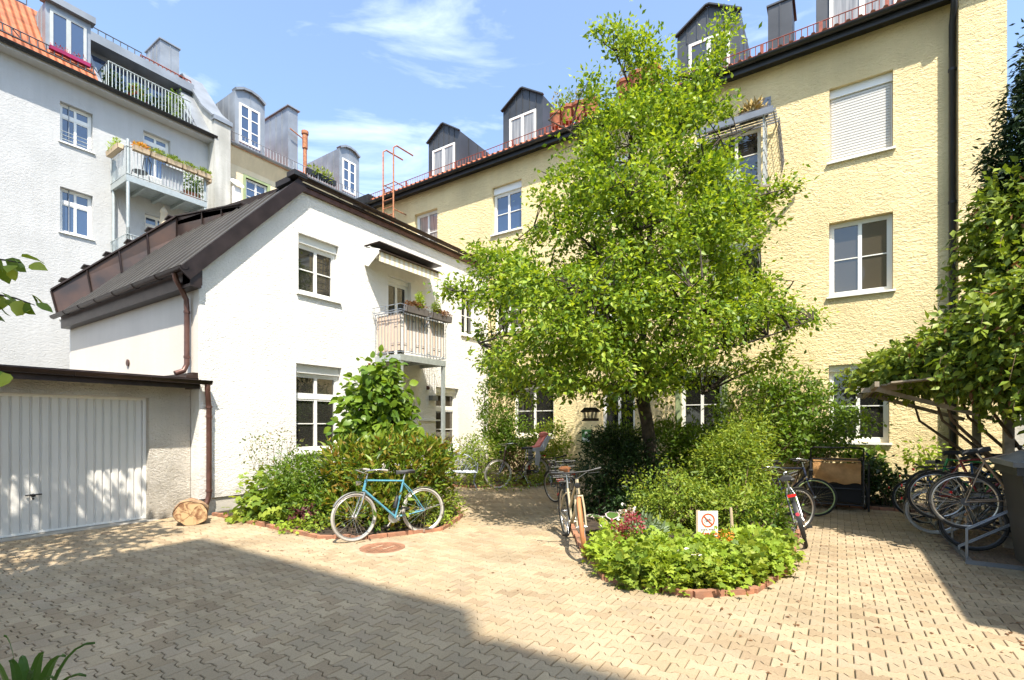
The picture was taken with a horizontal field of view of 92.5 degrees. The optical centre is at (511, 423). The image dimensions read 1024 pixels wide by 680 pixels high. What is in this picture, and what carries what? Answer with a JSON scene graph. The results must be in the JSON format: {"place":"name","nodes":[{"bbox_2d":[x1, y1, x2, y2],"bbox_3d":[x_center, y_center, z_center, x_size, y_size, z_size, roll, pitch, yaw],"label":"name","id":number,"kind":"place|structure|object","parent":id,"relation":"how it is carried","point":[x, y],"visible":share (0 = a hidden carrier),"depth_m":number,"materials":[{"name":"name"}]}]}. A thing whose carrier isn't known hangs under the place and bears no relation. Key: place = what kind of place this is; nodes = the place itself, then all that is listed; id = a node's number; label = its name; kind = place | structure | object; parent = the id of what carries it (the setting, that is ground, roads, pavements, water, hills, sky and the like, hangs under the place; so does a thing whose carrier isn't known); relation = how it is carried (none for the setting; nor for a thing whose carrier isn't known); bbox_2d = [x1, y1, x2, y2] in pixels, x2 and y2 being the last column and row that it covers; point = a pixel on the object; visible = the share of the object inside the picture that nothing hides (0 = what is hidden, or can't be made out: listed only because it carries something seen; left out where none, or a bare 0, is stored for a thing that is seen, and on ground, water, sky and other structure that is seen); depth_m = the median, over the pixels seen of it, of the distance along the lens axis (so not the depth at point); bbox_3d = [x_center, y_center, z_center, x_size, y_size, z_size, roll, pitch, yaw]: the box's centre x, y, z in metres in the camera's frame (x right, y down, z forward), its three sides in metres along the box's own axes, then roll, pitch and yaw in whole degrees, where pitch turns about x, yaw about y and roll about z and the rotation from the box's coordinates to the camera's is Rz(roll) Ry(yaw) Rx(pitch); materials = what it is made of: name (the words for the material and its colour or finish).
{"place":"outdoors","nodes":[
{"label":"outdoors","id":0,"kind":"place"},
{"bbox_2d":[0,364,212,542],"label":"garage","id":1,"kind":"structure","parent":0,"point":[81,450],"depth_m":7.81,"materials":[{"name":"concrete"}]},
{"bbox_2d":[0,393,145,537],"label":"door","id":2,"kind":"structure","parent":1,"relation":"in","point":[67,461],"depth_m":7.63,"materials":[{"name":"white paint"}]},
{"bbox_2d":[216,87,363,204],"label":"cream building","id":3,"kind":"structure","parent":0,"point":[264,154],"depth_m":22.26,"materials":[{"name":"white paint"}]},
{"bbox_2d":[243,173,269,198],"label":"window","id":4,"kind":"structure","parent":3,"relation":"in","point":[251,188],"depth_m":21.73,"materials":[{"name":"glass"}]},
{"bbox_2d":[218,505,457,534],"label":"bed soil","id":5,"kind":"structure","parent":0,"point":[361,529],"depth_m":7.53,"materials":[{"name":"soil"}]},
{"bbox_2d":[222,464,325,523],"bbox_3d":[-3.979,1.233,8.501,2.009,1.076,1.627,0,0,34],"label":"hydrangea","id":6,"kind":"object","parent":5,"relation":"on","point":[254,500],"visible":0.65,"depth_m":8.18,"materials":[{"name":"green plant"}]},
{"bbox_2d":[238,422,318,492],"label":"rose bush","id":7,"kind":"object","parent":5,"relation":"on","point":[259,461],"visible":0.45,"depth_m":8.90,"materials":[{"name":"green plant"}]},
{"bbox_2d":[254,444,352,525],"bbox_3d":[-3.406,1.016,8.306,2.054,1.371,1.574,0,0,34],"label":"meadow shrub","id":8,"kind":"object","parent":5,"relation":"on","point":[307,467],"visible":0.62,"depth_m":8.10,"materials":[{"name":"green plant"}]},
{"bbox_2d":[288,499,320,527],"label":"bedding plant","id":9,"kind":"object","parent":5,"relation":"on","point":[300,513],"visible":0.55,"depth_m":7.74,"materials":[{"name":"purple plant"}]},
{"bbox_2d":[212,507,462,539],"bbox_3d":[-3.014,1.624,8.066,4.452,0.083,2.457,0,0,-10],"label":"brick edging","id":10,"kind":"object","parent":5,"relation":"on","point":[369,537],"visible":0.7,"depth_m":7.34,"materials":[{"name":"brick"}]},
{"bbox_2d":[324,344,425,476],"bbox_3d":[-2.480,0.067,9.210,1.997,3.174,1.856,0,0,-19],"label":"viburnum","id":11,"kind":"object","parent":5,"relation":"on","point":[376,397],"visible":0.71,"depth_m":8.97,"materials":[{"name":"green plant"}]},
{"bbox_2d":[301,421,465,531],"bbox_3d":[-2.139,0.863,8.414,2.693,1.835,2.673,0,0,34],"label":"photinia","id":12,"kind":"object","parent":5,"relation":"on","point":[436,452],"visible":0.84,"depth_m":7.91,"materials":[{"name":"green plant"}]},
{"bbox_2d":[401,478,468,521],"bbox_3d":[-1.369,1.279,8.434,1.137,0.844,1.456,0,0,34],"label":"nandina","id":13,"kind":"object","parent":5,"relation":"on","point":[455,504],"visible":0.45,"depth_m":8.41,"materials":[{"name":"green plant"}]},
{"bbox_2d":[0,481,1023,679],"bbox_3d":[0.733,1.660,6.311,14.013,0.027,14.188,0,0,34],"label":"courtyard paving","id":14,"kind":"structure","parent":0,"point":[170,598],"depth_m":4.36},
{"bbox_2d":[0,254,52,386],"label":"cherry tree","id":15,"kind":"object","parent":14,"relation":"on","point":[11,269],"visible":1,"depth_m":3.51,"materials":[{"name":"green plant"}]},
{"bbox_2d":[0,635,94,679],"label":"strap leaf plant","id":16,"kind":"object","parent":14,"relation":"on","point":[20,670],"visible":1,"depth_m":2.30,"materials":[{"name":"plant"}]},
{"bbox_2d":[0,0,243,368],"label":"grey building","id":17,"kind":"structure","parent":14,"relation":"on","point":[73,198],"depth_m":16.65,"materials":[{"name":"white paint"}]},
{"bbox_2d":[58,103,94,153],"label":"window","id":18,"kind":"structure","parent":17,"relation":"in","point":[79,122],"depth_m":16.72,"materials":[{"name":"glass"}]},
{"bbox_2d":[58,188,94,240],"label":"window","id":19,"kind":"structure","parent":17,"relation":"in","point":[79,204],"depth_m":16.72,"materials":[{"name":"white paint"}]},
{"bbox_2d":[91,55,162,108],"bbox_3d":[-15.158,-12.775,19.355,0.028,2.150,2.360,0,0,34],"label":"terrace door","id":20,"kind":"structure","parent":17,"relation":"in","point":[98,62],"depth_m":19.30,"materials":[{"name":"white"}]},
{"bbox_2d":[143,132,167,179],"bbox_3d":[-13.630,-10.118,18.704,0.060,1.624,0.880,0,0,34],"label":"balcony door","id":21,"kind":"structure","parent":17,"relation":"in","point":[151,141],"depth_m":18.68,"materials":[{"name":"white paint"}]},
{"bbox_2d":[172,498,208,525],"bbox_3d":[-5.316,1.453,8.121,0.498,0.411,0.431,0,0,-30],"label":"wood log","id":22,"kind":"object","parent":14,"relation":"on","point":[189,511],"visible":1,"depth_m":7.96,"materials":[{"name":"brown wood"}]},
{"bbox_2d":[49,169,489,514],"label":"white house","id":23,"kind":"structure","parent":14,"relation":"on","point":[280,307],"depth_m":10.67,"materials":[{"name":"paint"}]},
{"bbox_2d":[294,364,338,454],"bbox_3d":[-4.290,-0.313,10.818,0.245,1.927,1.241,0,0,34],"label":"window","id":24,"kind":"structure","parent":23,"relation":"in","point":[316,386],"depth_m":10.84,"materials":[{"name":"white paint"}]},
{"bbox_2d":[296,234,341,303],"bbox_3d":[-4.293,-3.393,10.813,0.245,1.307,1.095,0,0,34],"label":"window","id":25,"kind":"structure","parent":23,"relation":"in","point":[316,259],"depth_m":10.86,"materials":[{"name":"white paint"}]},
{"bbox_2d":[388,277,408,354],"bbox_3d":[-3.027,-2.735,12.838,0.115,2.062,0.786,0,0,34],"label":"balcony door","id":26,"kind":"structure","parent":23,"relation":"in","point":[397,289],"depth_m":12.84,"materials":[{"name":"white paint"}]},
{"bbox_2d":[403,291,429,316],"bbox_3d":[-2.317,-2.960,11.881,0.308,0.620,0.857,0,0,34],"label":"flower box","id":27,"kind":"object","parent":23,"relation":"attached to","point":[419,309],"visible":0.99,"depth_m":11.89,"materials":[{"name":"brown plastic"}]},
{"bbox_2d":[429,300,452,322],"bbox_3d":[-1.807,-2.921,12.645,0.298,0.543,0.791,0,0,34],"label":"flower box","id":28,"kind":"object","parent":23,"relation":"attached to","point":[436,314],"visible":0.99,"depth_m":12.48,"materials":[{"name":"brown plastic"}]},
{"bbox_2d":[436,387,455,451],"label":"window","id":29,"kind":"structure","parent":23,"relation":"in","point":[449,393],"depth_m":14.58,"materials":[{"name":"white paint"}]},
{"bbox_2d":[461,298,474,338],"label":"window","id":30,"kind":"structure","parent":23,"relation":"in","point":[467,326],"depth_m":15.37,"materials":[{"name":"white paint"}]},
{"bbox_2d":[349,539,417,557],"bbox_3d":[-1.728,1.655,6.541,0.940,0.020,0.940,0,0,14],"label":"manhole cover","id":31,"kind":"object","parent":14,"relation":"on","point":[383,548],"visible":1,"depth_m":6.49,"materials":[{"name":"metal"}]},
{"bbox_2d":[330,468,444,541],"bbox_3d":[-1.794,1.142,7.203,1.730,1.024,0.590,0,-6,-34],"label":"bicycle","id":32,"kind":"object","parent":14,"relation":"on","point":[393,516],"visible":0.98,"depth_m":7.16,"materials":[{"name":"blue paint"}]},
{"bbox_2d":[484,432,550,488],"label":"bicycle","id":33,"kind":"object","parent":14,"relation":"on","point":[541,443],"visible":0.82,"depth_m":12.81,"materials":[{"name":"brown paint"}]},
{"bbox_2d":[543,454,574,510],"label":"bicycle","id":34,"kind":"object","parent":14,"relation":"on","point":[545,476],"visible":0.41,"depth_m":10.11,"materials":[{"name":"metal"}]},
{"bbox_2d":[547,459,600,557],"bbox_3d":[0.801,1.098,6.669,0.625,1.106,1.925,-3,0,-5],"label":"bicycle","id":35,"kind":"object","parent":14,"relation":"on","point":[570,518],"visible":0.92,"depth_m":6.71,"materials":[{"name":"beige paint"}]},
{"bbox_2d":[353,0,1006,508],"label":"yellow building","id":36,"kind":"structure","parent":14,"relation":"on","point":[885,110],"depth_m":10.80,"materials":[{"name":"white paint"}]},
{"bbox_2d":[382,145,412,222],"bbox_3d":[-4.202,-7.843,18.065,0.638,4.386,0.949,0,0,34],"label":"roof ladder","id":37,"kind":"object","parent":36,"relation":"attached to","point":[383,185],"visible":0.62,"depth_m":17.84,"materials":[{"name":"metal"}]},
{"bbox_2d":[417,210,436,242],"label":"window","id":38,"kind":"structure","parent":36,"relation":"in","point":[427,222],"depth_m":17.65,"materials":[{"name":"glass"}]},
{"bbox_2d":[490,180,522,236],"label":"window","id":39,"kind":"structure","parent":36,"relation":"in","point":[508,206],"depth_m":15.72,"materials":[{"name":"glass"}]},
{"bbox_2d":[515,382,554,438],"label":"window","id":40,"kind":"structure","parent":36,"relation":"in","point":[548,411],"depth_m":15.17,"materials":[{"name":"glass"}]},
{"bbox_2d":[603,393,634,443],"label":"window","id":41,"kind":"structure","parent":36,"relation":"in","point":[611,417],"depth_m":13.66,"materials":[{"name":"glass"}]},
{"bbox_2d":[676,366,727,441],"bbox_3d":[4.791,-0.475,12.384,1.251,1.890,0.245,0,0,34],"label":"window","id":42,"kind":"structure","parent":36,"relation":"in","point":[695,403],"depth_m":12.50,"materials":[{"name":"glass"}]},
{"bbox_2d":[712,128,760,190],"bbox_3d":[5.507,-6.225,12.020,1.112,1.742,0.060,0,0,34],"label":"window","id":43,"kind":"structure","parent":36,"relation":"in","point":[749,145],"depth_m":11.87,"materials":[{"name":"glass"}]},
{"bbox_2d":[712,241,760,306],"bbox_3d":[5.492,-3.625,11.997,1.112,1.642,0.115,0,0,34],"label":"window","id":44,"kind":"structure","parent":36,"relation":"in","point":[754,261],"depth_m":11.86,"materials":[{"name":"white paint"}]},
{"bbox_2d":[695,105,797,205],"bbox_3d":[5.434,-5.842,11.479,2.156,2.417,0.699,0,0,34],"label":"window trellis","id":45,"kind":"object","parent":36,"relation":"attached to","point":[763,112],"depth_m":11.23,"materials":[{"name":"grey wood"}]},
{"bbox_2d":[829,365,891,444],"bbox_3d":[7.484,-0.423,10.597,1.158,1.727,0.245,0,0,34],"label":"window","id":46,"kind":"structure","parent":36,"relation":"in","point":[880,407],"depth_m":10.61,"materials":[{"name":"glass"}]},
{"bbox_2d":[827,72,895,164],"bbox_3d":[7.515,-6.553,10.576,1.205,1.667,0.245,0,0,34],"label":"window","id":47,"kind":"structure","parent":36,"relation":"in","point":[861,112],"depth_m":10.59,"materials":[{"name":"white paint"}]},
{"bbox_2d":[827,214,895,298],"bbox_3d":[7.512,-3.593,10.578,1.212,1.667,0.245,0,0,34],"label":"window","id":48,"kind":"structure","parent":36,"relation":"in","point":[860,251],"depth_m":10.63,"materials":[{"name":"glass"}]},
{"bbox_2d":[702,357,867,488],"bbox_3d":[5.944,0.075,10.833,3.223,3.166,2.926,0,0,10],"label":"back shrub","id":49,"kind":"object","parent":14,"relation":"on","point":[796,395],"visible":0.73,"depth_m":10.62,"materials":[{"name":"green plant"}]},
{"bbox_2d":[760,466,815,546],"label":"bicycle","id":50,"kind":"object","parent":14,"relation":"on","point":[799,521],"visible":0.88,"depth_m":6.91,"materials":[{"name":"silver metal"}]},
{"bbox_2d":[757,458,837,515],"bbox_3d":[5.113,1.126,9.212,0.563,1.051,1.670,-3,1,-26],"label":"bicycle","id":51,"kind":"object","parent":14,"relation":"on","point":[800,482],"visible":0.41,"depth_m":8.80,"materials":[{"name":"blue paint"}]},
{"bbox_2d":[802,446,869,511],"bbox_3d":[6.314,1.043,9.582,1.120,1.214,0.828,0,0,30],"label":"bike trailer","id":52,"kind":"object","parent":14,"relation":"on","point":[845,481],"visible":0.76,"depth_m":9.31,"materials":[{"name":"black plastic"}]},
{"bbox_2d":[775,401,897,500],"bbox_3d":[6.541,0.598,9.987,1.765,2.118,1.719,0,0,-20],"label":"window shrub","id":53,"kind":"object","parent":14,"relation":"on","point":[856,417],"visible":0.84,"depth_m":9.83,"materials":[{"name":"green plant"}]},
{"bbox_2d":[901,445,1023,518],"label":"bicycle","id":54,"kind":"object","parent":14,"relation":"on","point":[915,479],"visible":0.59,"depth_m":6.87,"materials":[{"name":"paint"}]},
{"bbox_2d":[990,451,1023,564],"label":"wheeled bin","id":55,"kind":"object","parent":14,"relation":"on","point":[1010,466],"visible":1,"depth_m":5.34,"materials":[{"name":"plastic"}]},
{"bbox_2d":[447,473,579,486],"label":"bed soil","id":56,"kind":"structure","parent":0,"point":[495,477],"depth_m":13.65,"materials":[{"name":"soil"}]},
{"bbox_2d":[454,429,501,486],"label":"corner bush","id":57,"kind":"object","parent":56,"relation":"on","point":[479,452],"visible":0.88,"depth_m":12.81,"materials":[{"name":"green plant"}]},
{"bbox_2d":[471,337,527,477],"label":"yew column","id":58,"kind":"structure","parent":56,"relation":"on","point":[484,412],"depth_m":13.46,"materials":[{"name":"green plant"}]},
{"bbox_2d":[457,466,562,491],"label":"ground cover","id":59,"kind":"object","parent":56,"relation":"on","point":[514,478],"visible":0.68,"depth_m":12.53,"materials":[{"name":"green plant"}]},
{"bbox_2d":[488,415,543,479],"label":"corner bush","id":60,"kind":"object","parent":56,"relation":"on","point":[521,441],"visible":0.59,"depth_m":13.30,"materials":[{"name":"green plant"}]},
{"bbox_2d":[523,416,574,480],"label":"corner bush","id":61,"kind":"object","parent":56,"relation":"on","point":[552,451],"visible":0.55,"depth_m":13.79,"materials":[{"name":"green plant"}]},
{"bbox_2d":[19,0,1023,196],"label":"sky","id":62,"kind":"structure","parent":0,"point":[371,77],"materials":[{"name":"blue"}]},
{"bbox_2d":[575,498,797,588],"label":"bed soil","id":63,"kind":"structure","parent":0,"point":[592,524],"depth_m":7.60,"materials":[{"name":"soil"}]},
{"bbox_2d":[580,521,630,568],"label":"cranesbill plant","id":64,"kind":"object","parent":63,"relation":"on","point":[589,553],"visible":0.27,"depth_m":5.72,"materials":[{"name":"green plant"}]},
{"bbox_2d":[586,530,635,578],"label":"cranesbill plant","id":65,"kind":"object","parent":63,"relation":"on","point":[604,557],"visible":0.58,"depth_m":5.29,"materials":[{"name":"green plant"}]},
{"bbox_2d":[563,420,671,516],"bbox_3d":[1.984,0.813,8.930,1.928,1.846,2.343,0,0,-37],"label":"shrub","id":66,"kind":"object","parent":63,"relation":"on","point":[611,492],"visible":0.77,"depth_m":8.84,"materials":[{"name":"green plant"}]},
{"bbox_2d":[423,0,838,510],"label":"fruit tree","id":67,"kind":"object","parent":63,"relation":"on","point":[566,298],"visible":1,"depth_m":8.19,"materials":[{"name":"green plant"}]},
{"bbox_2d":[605,541,666,590],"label":"cranesbill plant","id":68,"kind":"object","parent":63,"relation":"on","point":[630,578],"visible":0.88,"depth_m":4.89,"materials":[{"name":"green plant"}]},
{"bbox_2d":[616,511,671,538],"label":"lavender","id":69,"kind":"object","parent":63,"relation":"on","point":[656,522],"visible":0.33,"depth_m":6.03,"materials":[{"name":"plant"}]},
{"bbox_2d":[630,525,680,549],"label":"cranesbill plant","id":70,"kind":"object","parent":63,"relation":"on","point":[660,536],"visible":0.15,"depth_m":5.69,"materials":[{"name":"green plant"}]},
{"bbox_2d":[626,541,700,591],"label":"cranesbill plant","id":71,"kind":"object","parent":63,"relation":"on","point":[674,547],"visible":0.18,"depth_m":4.92,"materials":[{"name":"green plant"}]},
{"bbox_2d":[632,542,699,595],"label":"cranesbill plant","id":72,"kind":"object","parent":63,"relation":"on","point":[667,553],"visible":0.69,"depth_m":4.79,"materials":[{"name":"green plant"}]},
{"bbox_2d":[644,515,693,545],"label":"cranesbill plant","id":73,"kind":"object","parent":63,"relation":"on","point":[681,532],"visible":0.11,"depth_m":6.28,"materials":[{"name":"green plant"}]},
{"bbox_2d":[591,412,764,504],"bbox_3d":[3.403,0.689,10.001,3.576,1.940,1.849,0,0,3],"label":"laurel hedge","id":74,"kind":"object","parent":63,"relation":"on","point":[686,438],"visible":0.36,"depth_m":9.69,"materials":[{"name":"green plant"}]},
{"bbox_2d":[612,453,756,531],"bbox_3d":[2.598,1.070,7.554,2.066,1.256,1.845,0,0,34],"label":"spirea","id":75,"kind":"object","parent":63,"relation":"on","point":[694,489],"visible":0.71,"depth_m":7.36,"materials":[{"name":"green plant"}]},
{"bbox_2d":[571,508,805,598],"bbox_3d":[2.233,1.626,7.638,3.859,0.081,5.593,0,0,34],"label":"brick edging","id":76,"kind":"object","parent":63,"relation":"on","point":[710,592],"visible":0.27,"depth_m":4.77,"materials":[{"name":"brick"}]},
{"bbox_2d":[664,546,716,588],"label":"cranesbill plant","id":77,"kind":"object","parent":63,"relation":"on","point":[685,556],"visible":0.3,"depth_m":4.83,"materials":[{"name":"green plant"}]},
{"bbox_2d":[671,547,732,588],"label":"cranesbill plant","id":78,"kind":"object","parent":63,"relation":"on","point":[702,567],"visible":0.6,"depth_m":4.77,"materials":[{"name":"green plant"}]},
{"bbox_2d":[696,510,717,535],"bbox_3d":[2.389,1.354,6.018,0.270,0.592,0.052,0,0,-4],"label":"no cycling sign","id":79,"kind":"object","parent":63,"relation":"on","point":[708,520],"visible":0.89,"depth_m":6.00,"materials":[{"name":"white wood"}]},
{"bbox_2d":[680,525,738,553],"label":"cranesbill plant","id":80,"kind":"object","parent":63,"relation":"on","point":[705,540],"visible":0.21,"depth_m":5.54,"materials":[{"name":"green plant"}]},
{"bbox_2d":[673,427,759,502],"bbox_3d":[3.557,0.860,8.610,1.552,1.595,1.660,0,0,34],"label":"shrub","id":81,"kind":"object","parent":63,"relation":"on","point":[712,474],"visible":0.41,"depth_m":8.33,"materials":[{"name":"green plant"}]},
{"bbox_2d":[681,541,758,585],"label":"cranesbill plant","id":82,"kind":"object","parent":63,"relation":"on","point":[700,545],"visible":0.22,"depth_m":4.90,"materials":[{"name":"green plant"}]},
{"bbox_2d":[695,543,753,596],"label":"cranesbill plant","id":83,"kind":"object","parent":63,"relation":"on","point":[733,580],"visible":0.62,"depth_m":4.84,"materials":[{"name":"green plant"}]},
{"bbox_2d":[694,525,757,547],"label":"cranesbill plant","id":84,"kind":"object","parent":63,"relation":"on","point":[742,531],"visible":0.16,"depth_m":5.88,"materials":[{"name":"green plant"}]},
{"bbox_2d":[685,397,791,535],"bbox_3d":[3.575,0.610,7.826,1.728,2.198,3.122,0,0,34],"label":"tall shrub","id":85,"kind":"object","parent":63,"relation":"on","point":[747,446],"visible":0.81,"depth_m":7.78,"materials":[{"name":"green plant"}]},
{"bbox_2d":[708,532,781,578],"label":"cranesbill plant","id":86,"kind":"object","parent":63,"relation":"on","point":[742,542],"visible":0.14,"depth_m":5.21,"materials":[{"name":"green plant"}]},
{"bbox_2d":[725,539,774,586],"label":"cranesbill plant","id":87,"kind":"object","parent":63,"relation":"on","point":[758,564],"visible":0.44,"depth_m":4.96,"materials":[{"name":"green plant"}]},
{"bbox_2d":[738,480,803,535],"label":"bush","id":88,"kind":"object","parent":63,"relation":"on","point":[780,524],"visible":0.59,"depth_m":6.89,"materials":[{"name":"green plant"}]},
{"bbox_2d":[748,529,807,579],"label":"cranesbill plant","id":89,"kind":"object","parent":63,"relation":"on","point":[775,546],"visible":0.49,"depth_m":5.27,"materials":[{"name":"green plant"}]},
{"bbox_2d":[751,529,805,563],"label":"cranesbill plant","id":90,"kind":"object","parent":63,"relation":"on","point":[790,540],"visible":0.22,"depth_m":5.69,"materials":[{"name":"green plant"}]},
{"bbox_2d":[639,485,995,514],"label":"bed soil","id":91,"kind":"structure","parent":0,"point":[871,504],"depth_m":9.89,"materials":[{"name":"soil"}]},
{"bbox_2d":[841,444,897,483],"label":"wall plant","id":92,"kind":"object","parent":91,"relation":"on","point":[858,452],"depth_m":10.19,"materials":[{"name":"green plant"}]},
{"bbox_2d":[848,452,923,506],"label":"wall plant","id":93,"kind":"object","parent":91,"relation":"on","point":[877,478],"depth_m":9.74,"materials":[{"name":"green plant"}]},
{"bbox_2d":[896,435,951,506],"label":"wall plant","id":94,"kind":"object","parent":91,"relation":"on","point":[906,460],"depth_m":9.34,"materials":[{"name":"green plant"}]},
{"bbox_2d":[920,517,1023,565],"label":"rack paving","id":95,"kind":"structure","parent":0,"point":[1000,554],"depth_m":6.49,"materials":[{"name":"concrete"}]},
{"bbox_2d":[857,371,1014,548],"bbox_3d":[7.002,0.429,7.114,3.202,2.442,3.002,0,0,34],"label":"bike shelter","id":96,"kind":"object","parent":95,"relation":"on","point":[1008,444],"visible":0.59,"depth_m":7.07,"materials":[{"name":"grey wood"}]},
{"bbox_2d":[829,155,1023,478],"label":"climbing vine","id":97,"kind":"object","parent":96,"relation":"on","point":[977,346],"visible":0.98,"depth_m":6.32,"materials":[{"name":"green plant"}]},
{"bbox_2d":[888,460,1001,523],"bbox_3d":[7.508,1.141,8.339,1.775,1.018,0.590,0,0,34],"label":"bicycle","id":98,"kind":"object","parent":95,"relation":"on","point":[894,493],"visible":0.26,"depth_m":8.57,"materials":[{"name":"black metal"}]},
{"bbox_2d":[900,468,1001,533],"bbox_3d":[6.720,1.145,7.062,1.775,1.010,0.590,0,0,34],"label":"bicycle","id":99,"kind":"object","parent":95,"relation":"on","point":[908,516],"visible":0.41,"depth_m":7.30,"materials":[{"name":"black metal"}]},
{"bbox_2d":[902,453,1001,523],"bbox_3d":[7.267,1.000,7.885,1.720,1.006,0.565,-24,-13,31],"label":"bicycle","id":100,"kind":"object","parent":95,"relation":"on","point":[986,473],"visible":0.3,"depth_m":8.03,"materials":[{"name":"paint"}]},
{"bbox_2d":[936,477,1011,550],"bbox_3d":[6.402,1.145,6.096,1.795,1.010,0.590,0,0,34],"label":"bicycle","id":101,"kind":"object","parent":95,"relation":"on","point":[1004,536],"visible":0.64,"depth_m":6.33,"materials":[{"name":"black"}]},
{"bbox_2d":[925,483,1023,570],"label":"bike rack","id":102,"kind":"object","parent":95,"relation":"on","point":[963,554],"visible":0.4,"depth_m":6.07,"materials":[{"name":"metal"}]},
{"bbox_2d":[905,450,1001,510],"bbox_3d":[7.088,0.908,7.477,1.720,0.984,0.587,0,0,34],"label":"bicycle","id":103,"kind":"object","parent":102,"relation":"on","point":[947,460],"visible":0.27,"depth_m":7.66,"materials":[{"name":"metal"}]},
{"bbox_2d":[926,446,1023,529],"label":"bicycle","id":104,"kind":"object","parent":102,"relation":"on","point":[965,501],"visible":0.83,"depth_m":5.97,"materials":[{"name":"brown metal"}]},
{"bbox_2d":[962,18,1023,222],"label":"conifer","id":105,"kind":"object","parent":95,"relation":"on","point":[1014,126],"visible":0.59,"depth_m":6.76,"materials":[{"name":"green plant"}]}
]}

